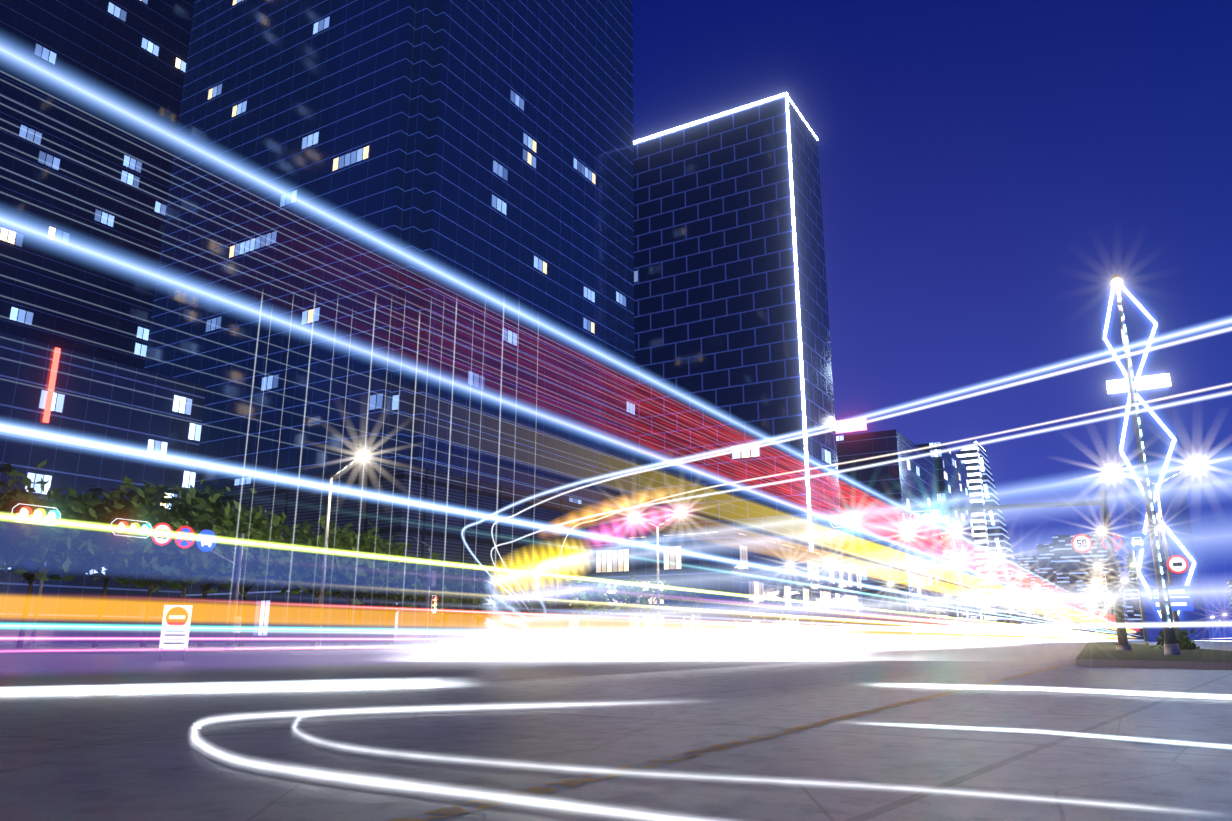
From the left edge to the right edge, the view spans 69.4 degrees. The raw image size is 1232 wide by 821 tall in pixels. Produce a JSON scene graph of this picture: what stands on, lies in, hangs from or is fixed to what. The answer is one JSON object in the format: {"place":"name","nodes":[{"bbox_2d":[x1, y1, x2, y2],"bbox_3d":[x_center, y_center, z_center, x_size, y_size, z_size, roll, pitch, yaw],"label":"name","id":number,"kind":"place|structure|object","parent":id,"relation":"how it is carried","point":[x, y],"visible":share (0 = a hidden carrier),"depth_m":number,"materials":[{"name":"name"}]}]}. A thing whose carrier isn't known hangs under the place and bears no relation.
{"place":"outdoors","nodes":[
{"label":"outdoors","id":0,"kind":"place"},
{"bbox_2d":[0,644,553,649],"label":"trail","id":1,"kind":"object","parent":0,"point":[68,646],"depth_m":84.37,"materials":[{"name":"grey stone"}]},
{"bbox_2d":[0,641,1088,655],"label":"pavement","id":2,"kind":"structure","parent":0,"point":[301,650],"depth_m":49.80,"materials":[{"name":"concrete"}]},
{"bbox_2d":[0,641,1231,820],"bbox_3d":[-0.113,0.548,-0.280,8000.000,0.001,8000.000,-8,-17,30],"label":"ground","id":3,"kind":"structure","parent":0,"point":[337,737],"depth_m":5.76,"materials":[{"name":"grey asphalt"}]},
{"bbox_2d":[0,459,70,566],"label":"tree","id":4,"kind":"object","parent":3,"relation":"on","point":[16,528],"visible":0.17,"depth_m":57.04,"materials":[{"name":"green plant"}]},
{"bbox_2d":[29,494,77,645],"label":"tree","id":5,"kind":"object","parent":3,"relation":"on","point":[33,632],"visible":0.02,"depth_m":71.33,"materials":[{"name":"grey"}]},
{"bbox_2d":[0,482,122,647],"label":"tree","id":6,"kind":"object","parent":3,"relation":"on","point":[43,542],"visible":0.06,"depth_m":57.97,"materials":[{"name":"green plant"}]},
{"bbox_2d":[0,0,194,369],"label":"block","id":7,"kind":"structure","parent":3,"relation":"on","point":[90,96],"depth_m":181.00,"materials":[{"name":"blue glass"}]},
{"bbox_2d":[0,332,205,643],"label":"building","id":8,"kind":"structure","parent":3,"relation":"on","point":[109,426],"depth_m":118.35,"materials":[{"name":"blue glass"}]},
{"bbox_2d":[43,347,60,422],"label":"neon sign","id":9,"kind":"object","parent":8,"relation":"attached to","point":[50,392],"visible":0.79,"depth_m":115.34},
{"bbox_2d":[51,475,177,646],"bbox_3d":[-35.485,10.418,62.113,9.502,12.107,9.386,-8,-17,30],"label":"tree","id":10,"kind":"object","parent":3,"relation":"on","point":[125,507],"visible":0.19,"depth_m":61.68,"materials":[{"name":"green plant"}]},
{"bbox_2d":[0,511,243,648],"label":"gantry","id":11,"kind":"object","parent":3,"relation":"on","point":[234,624],"visible":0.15,"depth_m":49.43,"materials":[{"name":"grey metal"}]},
{"bbox_2d":[9,503,60,525],"bbox_3d":[-26.936,4.842,41.332,0.729,0.858,2.159,-8,-17,30],"label":"traffic light","id":12,"kind":"object","parent":11,"relation":"on","point":[32,514],"visible":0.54,"depth_m":41.20,"materials":[{"name":"white"}]},
{"bbox_2d":[107,518,151,537],"bbox_3d":[-24.581,5.975,45.120,0.729,0.858,2.159,-8,-17,30],"label":"traffic light","id":13,"kind":"object","parent":11,"relation":"on","point":[133,528],"visible":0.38,"depth_m":44.98,"materials":[{"name":"white"}]},
{"bbox_2d":[151,523,172,545],"bbox_3d":[-23.691,6.454,46.493,0.030,1.200,1.200,-8,-17,30],"label":"gantry sign","id":14,"kind":"object","parent":11,"relation":"attached to","point":[162,534],"visible":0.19,"depth_m":46.47,"materials":[{"name":"white"}]},
{"bbox_2d":[174,526,194,547],"bbox_3d":[-23.026,6.762,47.568,0.028,1.200,1.200,-8,-17,30],"label":"traffic sign","id":15,"kind":"object","parent":11,"relation":"attached to","point":[184,536],"visible":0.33,"depth_m":47.56,"materials":[{"name":"blue"}]},
{"bbox_2d":[197,530,215,551],"bbox_3d":[-22.360,7.109,48.631,0.030,1.200,1.200,-8,-17,30],"label":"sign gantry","id":16,"kind":"object","parent":11,"relation":"attached to","point":[206,540],"visible":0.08,"depth_m":48.61,"materials":[{"name":"blue metal"}]},
{"bbox_2d":[82,502,237,646],"bbox_3d":[-33.013,11.805,63.761,10.248,10.250,10.994,-8,-17,30],"label":"tree","id":17,"kind":"object","parent":3,"relation":"on","point":[167,565],"visible":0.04,"depth_m":62.09,"materials":[{"name":"green plant"}]},
{"bbox_2d":[159,605,192,660],"bbox_3d":[-13.419,6.782,27.100,0.780,1.676,0.600,7,-16,-25],"label":"no entry board","id":18,"kind":"object","parent":3,"relation":"on","point":[176,622],"depth_m":27.11,"materials":[{"name":"white metal"}]},
{"bbox_2d":[129,468,262,604],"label":"tree","id":19,"kind":"object","parent":3,"relation":"on","point":[212,506],"visible":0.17,"depth_m":65.72,"materials":[{"name":"green plant"}]},
{"bbox_2d":[170,497,280,646],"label":"tree","id":20,"kind":"object","parent":3,"relation":"on","point":[206,589],"visible":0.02,"depth_m":68.87,"materials":[{"name":"plant"}]},
{"bbox_2d":[202,503,310,646],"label":"tree","id":21,"kind":"object","parent":3,"relation":"on","point":[270,555],"visible":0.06,"depth_m":70.12,"materials":[{"name":"plant"}]},
{"bbox_2d":[273,515,380,645],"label":"tree","id":22,"kind":"object","parent":3,"relation":"on","point":[300,548],"visible":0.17,"depth_m":72.38,"materials":[{"name":"plant"}]},
{"bbox_2d":[314,452,369,647],"bbox_3d":[-17.052,8.677,55.539,3.518,12.180,0.418,-8,-17,30],"label":"lamp","id":23,"kind":"object","parent":3,"relation":"on","point":[317,644],"visible":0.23,"depth_m":56.02,"materials":[{"name":"grey metal"}]},
{"bbox_2d":[291,521,415,645],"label":"tree","id":24,"kind":"object","parent":3,"relation":"on","point":[365,561],"visible":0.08,"depth_m":72.69,"materials":[{"name":"green plant"}]},
{"bbox_2d":[324,530,416,645],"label":"tree","id":25,"kind":"object","parent":3,"relation":"on","point":[358,637],"depth_m":76.24,"materials":[{"name":"plant"}]},
{"bbox_2d":[180,578,568,643],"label":"lobby","id":26,"kind":"object","parent":3,"relation":"on","point":[286,617],"depth_m":121.94,"materials":[{"name":"orange glass"}]},
{"bbox_2d":[144,0,634,514],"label":"tower","id":27,"kind":"structure","parent":3,"relation":"on","point":[398,230],"depth_m":154.43,"materials":[{"name":"blue glass"}]},
{"bbox_2d":[363,560,426,645],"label":"tree","id":28,"kind":"object","parent":3,"relation":"on","point":[405,592],"depth_m":77.24,"materials":[{"name":"plant"}]},
{"bbox_2d":[412,537,436,648],"bbox_3d":[-11.026,10.418,50.593,0.510,6.334,1.709,-8,-17,30],"label":"signal pole","id":29,"kind":"object","parent":3,"relation":"on","point":[431,577],"visible":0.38,"depth_m":51.11,"materials":[{"name":"grey metal"}]},
{"bbox_2d":[429,595,437,613],"bbox_3d":[-10.414,11.066,50.836,0.351,1.040,0.413,-8,-17,30],"label":"traffic light","id":30,"kind":"object","parent":29,"relation":"attached to","point":[433,599],"depth_m":50.77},
{"bbox_2d":[192,463,685,586],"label":"podium","id":31,"kind":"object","parent":3,"relation":"on","point":[475,527],"depth_m":126.01,"materials":[{"name":"glass"}]},
{"bbox_2d":[410,552,473,645],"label":"tree","id":32,"kind":"object","parent":3,"relation":"on","point":[444,590],"depth_m":80.54,"materials":[{"name":"plant"}]},
{"bbox_2d":[415,568,479,644],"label":"tree","id":33,"kind":"object","parent":3,"relation":"on","point":[443,613],"depth_m":86.19,"materials":[{"name":"plant"}]},
{"bbox_2d":[449,582,501,644],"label":"tree","id":34,"kind":"object","parent":3,"relation":"on","point":[481,608],"depth_m":87.78,"materials":[{"name":"plant"}]},
{"bbox_2d":[463,572,521,644],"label":"tree","id":35,"kind":"object","parent":3,"relation":"on","point":[482,579],"depth_m":92.30,"materials":[{"name":"plant"}]},
{"bbox_2d":[456,565,535,645],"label":"tree","id":36,"kind":"object","parent":3,"relation":"on","point":[511,589],"depth_m":76.16,"materials":[{"name":"plant"}]},
{"bbox_2d":[509,577,559,644],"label":"tree","id":37,"kind":"object","parent":3,"relation":"on","point":[540,599],"depth_m":97.72,"materials":[{"name":"green plant"}]},
{"bbox_2d":[555,576,620,644],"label":"tree","id":38,"kind":"object","parent":3,"relation":"on","point":[581,594],"depth_m":88.54,"materials":[{"name":"plant"}]},
{"bbox_2d":[608,574,676,644],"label":"tree","id":39,"kind":"object","parent":3,"relation":"on","point":[630,593],"depth_m":95.10,"materials":[{"name":"green plant"}]},
{"bbox_2d":[629,510,686,645],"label":"lamp","id":40,"kind":"object","parent":3,"relation":"on","point":[658,593],"depth_m":81.18,"materials":[{"name":"grey metal"}]},
{"bbox_2d":[665,584,708,643],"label":"tree","id":41,"kind":"object","parent":3,"relation":"on","point":[683,606],"depth_m":108.27,"materials":[{"name":"green plant"}]},
{"bbox_2d":[569,531,864,644],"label":"mall block","id":42,"kind":"structure","parent":3,"relation":"on","point":[720,569],"depth_m":136.16,"materials":[{"name":"white glass"}]},
{"bbox_2d":[633,92,818,551],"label":"building edge lights","id":43,"kind":"object","parent":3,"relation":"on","point":[785,94],"visible":0.76,"depth_m":210.15},
{"bbox_2d":[387,662,1073,820],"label":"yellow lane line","id":44,"kind":"object","parent":3,"relation":"on","point":[458,810],"depth_m":4.26,"materials":[{"name":"orange paint"}]},
{"bbox_2d":[633,96,843,558],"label":"tower","id":45,"kind":"structure","parent":3,"relation":"on","point":[719,440],"depth_m":215.95,"materials":[{"name":"blue glass"}]},
{"bbox_2d":[726,592,764,643],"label":"tree","id":46,"kind":"object","parent":3,"relation":"on","point":[739,614],"depth_m":117.01,"materials":[{"name":"green plant"}]},
{"bbox_2d":[756,598,789,643],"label":"tree","id":47,"kind":"object","parent":3,"relation":"on","point":[770,616],"depth_m":130.92,"materials":[{"name":"white plant"}]},
{"bbox_2d":[786,561,833,643],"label":"lamp","id":48,"kind":"object","parent":3,"relation":"on","point":[828,562],"depth_m":133.93,"materials":[{"name":"grey metal"}]},
{"bbox_2d":[800,601,832,632],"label":"tree","id":49,"kind":"object","parent":3,"relation":"on","point":[821,613],"depth_m":142.34,"materials":[{"name":"white plant"}]},
{"bbox_2d":[819,601,846,642],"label":"tree","id":50,"kind":"object","parent":3,"relation":"on","point":[835,610],"depth_m":152.06,"materials":[{"name":"white plant"}]},
{"bbox_2d":[833,607,860,642],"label":"tree","id":51,"kind":"object","parent":3,"relation":"on","point":[851,617],"depth_m":160.24,"materials":[{"name":"white plant"}]},
{"bbox_2d":[864,604,898,642],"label":"tree","id":52,"kind":"object","parent":3,"relation":"on","point":[885,618],"depth_m":173.78,"materials":[{"name":"white plant"}]},
{"bbox_2d":[871,611,903,642],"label":"tree","id":53,"kind":"object","parent":3,"relation":"on","point":[898,622],"depth_m":184.30,"materials":[{"name":"white plant"}]},
{"bbox_2d":[836,429,950,642],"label":"block","id":54,"kind":"structure","parent":3,"relation":"on","point":[894,469],"depth_m":250.32,"materials":[{"name":"blue glass"}]},
{"bbox_2d":[835,417,866,433],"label":"light panel","id":55,"kind":"object","parent":54,"relation":"on","point":[852,425],"visible":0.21,"depth_m":256.39,"materials":[{"name":"white plastic"}]},
{"bbox_2d":[890,610,913,642],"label":"tree","id":56,"kind":"object","parent":3,"relation":"on","point":[905,620],"depth_m":193.16,"materials":[{"name":"white plant"}]},
{"bbox_2d":[887,581,924,642],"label":"lamp","id":57,"kind":"object","parent":3,"relation":"on","point":[919,582],"visible":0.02,"depth_m":181.04,"materials":[{"name":"grey metal"}]},
{"bbox_2d":[910,610,932,642],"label":"tree","id":58,"kind":"object","parent":3,"relation":"on","point":[921,619],"depth_m":208.12,"materials":[{"name":"white plant"}]},
{"bbox_2d":[921,614,941,641],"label":"tree","id":59,"kind":"object","parent":3,"relation":"on","point":[933,621],"depth_m":216.63,"materials":[{"name":"white plant"}]},
{"bbox_2d":[901,527,961,645],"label":"lamp","id":60,"kind":"object","parent":3,"relation":"on","point":[909,532],"depth_m":94.36,"materials":[{"name":"grey metal"}]},
{"bbox_2d":[916,442,983,641],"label":"block","id":61,"kind":"structure","parent":3,"relation":"on","point":[961,577],"depth_m":323.80,"materials":[{"name":"blue glass"}]},
{"bbox_2d":[944,594,974,641],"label":"lamp","id":62,"kind":"object","parent":3,"relation":"on","point":[947,595],"depth_m":229.31,"materials":[{"name":"grey metal"}]},
{"bbox_2d":[954,556,1000,644],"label":"lamp","id":63,"kind":"object","parent":3,"relation":"on","point":[995,558],"depth_m":126.71,"materials":[{"name":"grey metal"}]},
{"bbox_2d":[983,602,1007,641],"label":"lamp","id":64,"kind":"object","parent":3,"relation":"on","point":[996,617],"depth_m":277.56,"materials":[{"name":"grey metal"}]},
{"bbox_2d":[987,573,1024,643],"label":"lamp","id":65,"kind":"object","parent":3,"relation":"on","point":[1019,574],"depth_m":159.07,"materials":[{"name":"grey metal"}]},
{"bbox_2d":[978,444,1036,641],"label":"building","id":66,"kind":"structure","parent":3,"relation":"on","point":[998,530],"depth_m":541.12,"materials":[{"name":"white"}]},
{"bbox_2d":[980,458,1028,637],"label":"led sail","id":67,"kind":"object","parent":66,"relation":"attached to","point":[999,550],"visible":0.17,"depth_m":542.13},
{"bbox_2d":[1010,608,1029,641],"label":"lamp","id":68,"kind":"object","parent":3,"relation":"on","point":[1021,621],"depth_m":325.79,"materials":[{"name":"grey metal"}]},
{"bbox_2d":[1008,585,1039,642],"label":"lamp","id":69,"kind":"object","parent":3,"relation":"on","point":[1011,586],"depth_m":191.43,"materials":[{"name":"grey metal"}]},
{"bbox_2d":[1017,555,1046,640],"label":"skyline","id":70,"kind":"structure","parent":3,"relation":"on","point":[1028,566],"depth_m":1081.59,"materials":[{"name":"white"}]},
{"bbox_2d":[1025,593,1050,642],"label":"lamp","id":71,"kind":"object","parent":3,"relation":"on","point":[1039,614],"depth_m":223.78,"materials":[{"name":"grey metal"}]},
{"bbox_2d":[1036,544,1055,569],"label":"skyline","id":72,"kind":"structure","parent":3,"relation":"on","point":[1045,555],"depth_m":924.43,"materials":[{"name":"blue"}]},
{"bbox_2d":[1036,599,1058,642],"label":"lamp","id":73,"kind":"object","parent":3,"relation":"on","point":[1049,617],"depth_m":256.06,"materials":[{"name":"grey metal"}]},
{"bbox_2d":[1039,570,1063,640],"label":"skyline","id":74,"kind":"structure","parent":3,"relation":"on","point":[1048,582],"depth_m":820.55,"materials":[{"name":"white"}]},
{"bbox_2d":[1052,532,1130,640],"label":"skyline","id":75,"kind":"structure","parent":3,"relation":"on","point":[1077,573],"depth_m":783.08,"materials":[{"name":"blue"}]},
{"bbox_2d":[1091,606,1107,641],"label":"median lamp","id":76,"kind":"object","parent":3,"relation":"on","point":[1102,624],"depth_m":313.63,"materials":[{"name":"grey metal"}]},
{"bbox_2d":[1092,589,1121,641],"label":"median lamp","id":77,"kind":"object","parent":3,"relation":"on","point":[1109,615],"depth_m":205.63,"materials":[{"name":"grey metal"}]},
{"bbox_2d":[1092,578,1127,638],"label":"median lamp","id":78,"kind":"object","parent":3,"relation":"on","point":[1122,579],"depth_m":171.53,"materials":[{"name":"grey metal"}]},
{"bbox_2d":[1093,563,1138,572],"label":"median lamp","id":79,"kind":"object","parent":3,"relation":"on","point":[1100,565],"depth_m":138.86,"materials":[{"name":"grey metal"}]},
{"bbox_2d":[1122,582,1130,639],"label":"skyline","id":80,"kind":"structure","parent":3,"relation":"on","point":[1126,611],"depth_m":1419.61,"materials":[{"name":"grey"}]},
{"bbox_2d":[1096,524,1164,644],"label":"median lamp","id":81,"kind":"object","parent":3,"relation":"on","point":[1146,642],"visible":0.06,"depth_m":91.51,"materials":[{"name":"grey metal"}]},
{"bbox_2d":[1123,583,1143,640],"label":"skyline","id":82,"kind":"structure","parent":3,"relation":"on","point":[1133,611],"depth_m":789.09},
{"bbox_2d":[1076,641,1231,669],"bbox_3d":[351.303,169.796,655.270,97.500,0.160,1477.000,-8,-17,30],"label":"median","id":83,"kind":"object","parent":3,"relation":"on","point":[1099,653],"visible":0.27,"depth_m":23.83,"materials":[{"name":"green stone"}]},
{"bbox_2d":[829,490,1166,649],"bbox_3d":[18.703,8.209,44.472,16.002,7.550,0.640,-8,-17,30],"label":"gantry","id":84,"kind":"object","parent":83,"relation":"on","point":[1118,607],"visible":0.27,"depth_m":42.37,"materials":[{"name":"grey metal"}]},
{"bbox_2d":[830,515,859,527],"bbox_3d":[12.502,6.050,48.606,1.595,0.635,0.540,-8,-17,30],"label":"street light","id":85,"kind":"object","parent":84,"relation":"attached to","point":[845,521],"depth_m":48.52,"materials":[{"name":"white"}]},
{"bbox_2d":[910,510,941,522],"bbox_3d":[16.196,5.547,46.462,1.595,0.635,0.540,-8,-17,30],"label":"traffic light","id":86,"kind":"object","parent":84,"relation":"attached to","point":[928,516],"depth_m":46.38,"materials":[{"name":"white"}]},
{"bbox_2d":[1071,534,1091,552],"bbox_3d":[22.275,6.349,42.567,0.900,0.900,0.030,-8,-17,30],"label":"speed limit sign","id":87,"kind":"object","parent":84,"relation":"attached to","point":[1081,543],"depth_m":42.56,"materials":[{"name":"white metal"}]},
{"bbox_2d":[1098,572,1112,596],"bbox_3d":[22.840,8.164,41.599,0.405,1.199,0.477,0,-14,1],"label":"traffic light","id":88,"kind":"object","parent":84,"relation":"attached to","point":[1105,584],"visible":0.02,"depth_m":41.47,"materials":[{"name":"white"}]},
{"bbox_2d":[1102,533,1121,550],"bbox_3d":[23.401,6.210,42.032,0.840,0.840,0.028,-8,-17,30],"label":"road sign","id":89,"kind":"object","parent":84,"relation":"attached to","point":[1117,541],"depth_m":41.95,"materials":[{"name":"red"}]},
{"bbox_2d":[1126,531,1147,549],"bbox_3d":[24.251,6.054,41.427,0.900,0.900,0.030,-8,-17,30],"label":"traffic sign","id":90,"kind":"object","parent":84,"relation":"attached to","point":[1136,540],"depth_m":41.42,"materials":[{"name":"blue metal"}]},
{"bbox_2d":[1167,555,1187,573],"bbox_3d":[25.522,6.993,40.462,0.840,0.840,0.030,-8,-17,30],"label":"stop for inspection sign","id":91,"kind":"object","parent":84,"relation":"attached to","point":[1177,564],"visible":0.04,"depth_m":40.46,"materials":[{"name":"metal"}]},
{"bbox_2d":[1091,597,1110,641],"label":"median lamp","id":92,"kind":"object","parent":83,"relation":"on","point":[1106,618],"depth_m":240.27,"materials":[{"name":"grey metal"}]},
{"bbox_2d":[1090,602,1111,641],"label":"median lamp","id":93,"kind":"object","parent":83,"relation":"on","point":[1103,619],"depth_m":274.84,"materials":[{"name":"grey metal"}]},
{"bbox_2d":[1110,274,1180,654],"bbox_3d":[16.667,1.596,28.126,0.440,12.180,1.935,-8,-17,30],"label":"median lamp","id":94,"kind":"object","parent":83,"relation":"on","point":[1171,646],"visible":0.94,"depth_m":28.35,"materials":[{"name":"grey metal"}]},
{"bbox_2d":[1123,313,1170,626],"bbox_3d":[17.009,1.697,28.596,0.045,10.220,0.048,-8,-17,30],"label":"pole","id":95,"kind":"object","parent":94,"relation":"attached to","point":[1147,478],"visible":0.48,"depth_m":28.46,"materials":[{"name":"white metal"}]},
{"bbox_2d":[1093,265,1209,641],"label":"tower","id":96,"kind":"structure","parent":83,"relation":"on","point":[1139,323],"depth_m":413.81,"materials":[{"name":"white"}]},
{"bbox_2d":[1106,373,1170,393],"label":"panel","id":97,"kind":"object","parent":96,"relation":"attached to","point":[1144,382],"visible":0.93,"depth_m":419.14,"materials":[{"name":"white plastic"}]},
{"bbox_2d":[1103,285,1195,615],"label":"decorative light strip","id":98,"kind":"object","parent":96,"relation":"attached to","point":[1156,418],"visible":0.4,"depth_m":416.32,"materials":[{"name":"white plastic"}]},
{"bbox_2d":[1103,461,1205,630],"bbox_3d":[36.497,9.575,59.016,6.041,12.180,0.418,-8,-17,30],"label":"median lamp","id":99,"kind":"object","parent":83,"relation":"on","point":[1164,541],"depth_m":59.39,"materials":[{"name":"grey metal"}]},
{"bbox_2d":[1149,582,1193,640],"bbox_3d":[27.276,10.103,43.506,1.700,3.400,0.116,-8,-17,30],"label":"direction sign","id":100,"kind":"object","parent":83,"relation":"on","point":[1180,598],"visible":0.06,"depth_m":43.54,"materials":[{"name":"blue metal"}]},
{"bbox_2d":[1149,629,1199,649],"bbox_3d":[46.963,19.450,75.281,2.567,1.357,78.504,-8,-17,30],"label":"median hedge","id":101,"kind":"object","parent":83,"relation":"on","point":[1185,642],"visible":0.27,"depth_m":45.24,"materials":[{"name":"green plant"}]},
{"bbox_2d":[633,0,1231,640],"label":"sky","id":102,"kind":"structure","parent":0,"point":[981,161],"materials":[{"name":"blue"}]},
{"bbox_2d":[955,441,997,641],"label":"tower","id":103,"kind":"structure","parent":0,"point":[968,456],"depth_m":550.67,"materials":[{"name":"white"}]},
{"bbox_2d":[1126,553,1135,582],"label":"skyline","id":104,"kind":"structure","parent":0,"point":[1131,570],"depth_m":865.18,"materials":[{"name":"grey"}]},
{"bbox_2d":[1226,580,1231,613],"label":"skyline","id":105,"kind":"structure","parent":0,"point":[1229,585],"depth_m":799.60,"materials":[{"name":"blue"}]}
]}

